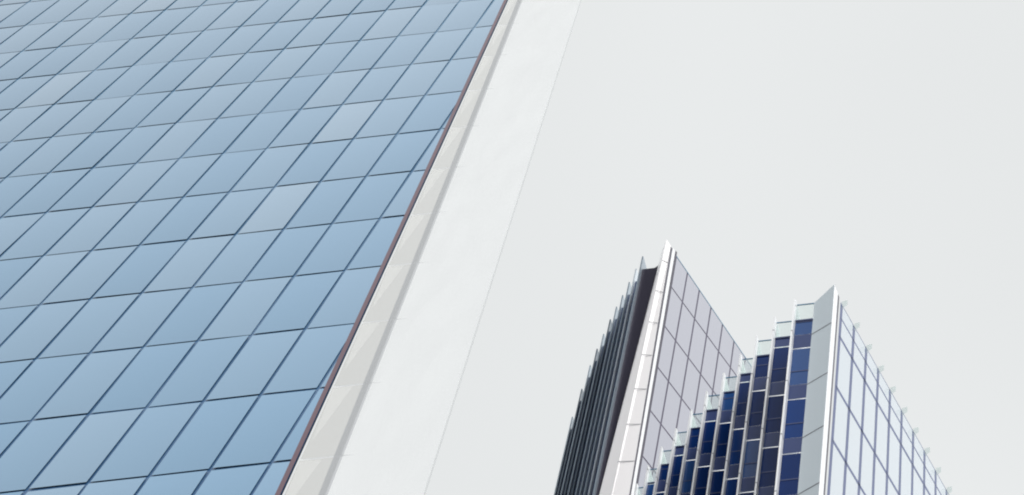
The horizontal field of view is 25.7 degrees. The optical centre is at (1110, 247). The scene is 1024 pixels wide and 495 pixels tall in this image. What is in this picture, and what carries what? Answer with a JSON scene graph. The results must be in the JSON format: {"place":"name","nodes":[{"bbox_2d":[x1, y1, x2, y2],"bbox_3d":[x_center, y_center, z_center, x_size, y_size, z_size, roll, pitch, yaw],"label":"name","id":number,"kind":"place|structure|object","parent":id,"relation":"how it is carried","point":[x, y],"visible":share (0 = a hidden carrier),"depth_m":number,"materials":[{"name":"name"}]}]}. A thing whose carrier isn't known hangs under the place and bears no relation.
{"place":"outdoors","nodes":[
{"label":"outdoors","id":0,"kind":"place"},
{"bbox_2d":[0,0,507,494],"bbox_3d":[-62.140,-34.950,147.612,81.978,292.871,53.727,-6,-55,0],"label":"glass facade","id":1,"kind":"structure","parent":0,"point":[206,206],"depth_m":66.39,"materials":[{"name":"blue glass"}]},
{"bbox_2d":[284,0,580,494],"bbox_3d":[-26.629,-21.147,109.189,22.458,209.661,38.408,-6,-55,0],"label":"trim","id":2,"kind":"structure","parent":1,"relation":"attached to","point":[333,429],"depth_m":58.32,"materials":[{"name":"white metal"}]},
{"bbox_2d":[554,256,657,494],"bbox_3d":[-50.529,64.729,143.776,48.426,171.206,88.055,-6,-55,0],"label":"building facade","id":3,"kind":"structure","parent":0,"point":[590,437],"depth_m":152.44,"materials":[{"name":"grey metal"}]},
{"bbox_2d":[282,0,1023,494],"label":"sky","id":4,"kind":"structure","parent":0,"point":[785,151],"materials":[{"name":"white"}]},
{"label":"ground","id":5,"kind":"structure","parent":0,"visible":0},
{"bbox_2d":[599,240,798,494],"bbox_3d":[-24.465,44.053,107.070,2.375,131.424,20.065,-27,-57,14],"label":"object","id":6,"kind":"object","parent":5,"relation":"on","point":[696,352],"visible":0.57,"depth_m":147.36,"materials":[{"name":"white glass"}]},
{"bbox_2d":[634,299,813,494],"bbox_3d":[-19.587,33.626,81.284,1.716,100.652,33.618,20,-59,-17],"label":"building facade","id":7,"kind":"structure","parent":5,"relation":"on","point":[733,449],"depth_m":101.08,"materials":[{"name":"blue glass"}]},
{"bbox_2d":[797,284,948,494],"bbox_3d":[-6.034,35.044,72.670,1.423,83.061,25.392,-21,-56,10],"label":"news building prow and screen","id":8,"kind":"object","parent":5,"relation":"on","point":[814,450],"visible":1,"depth_m":94.90,"materials":[{"name":"grey metal"}]}
]}

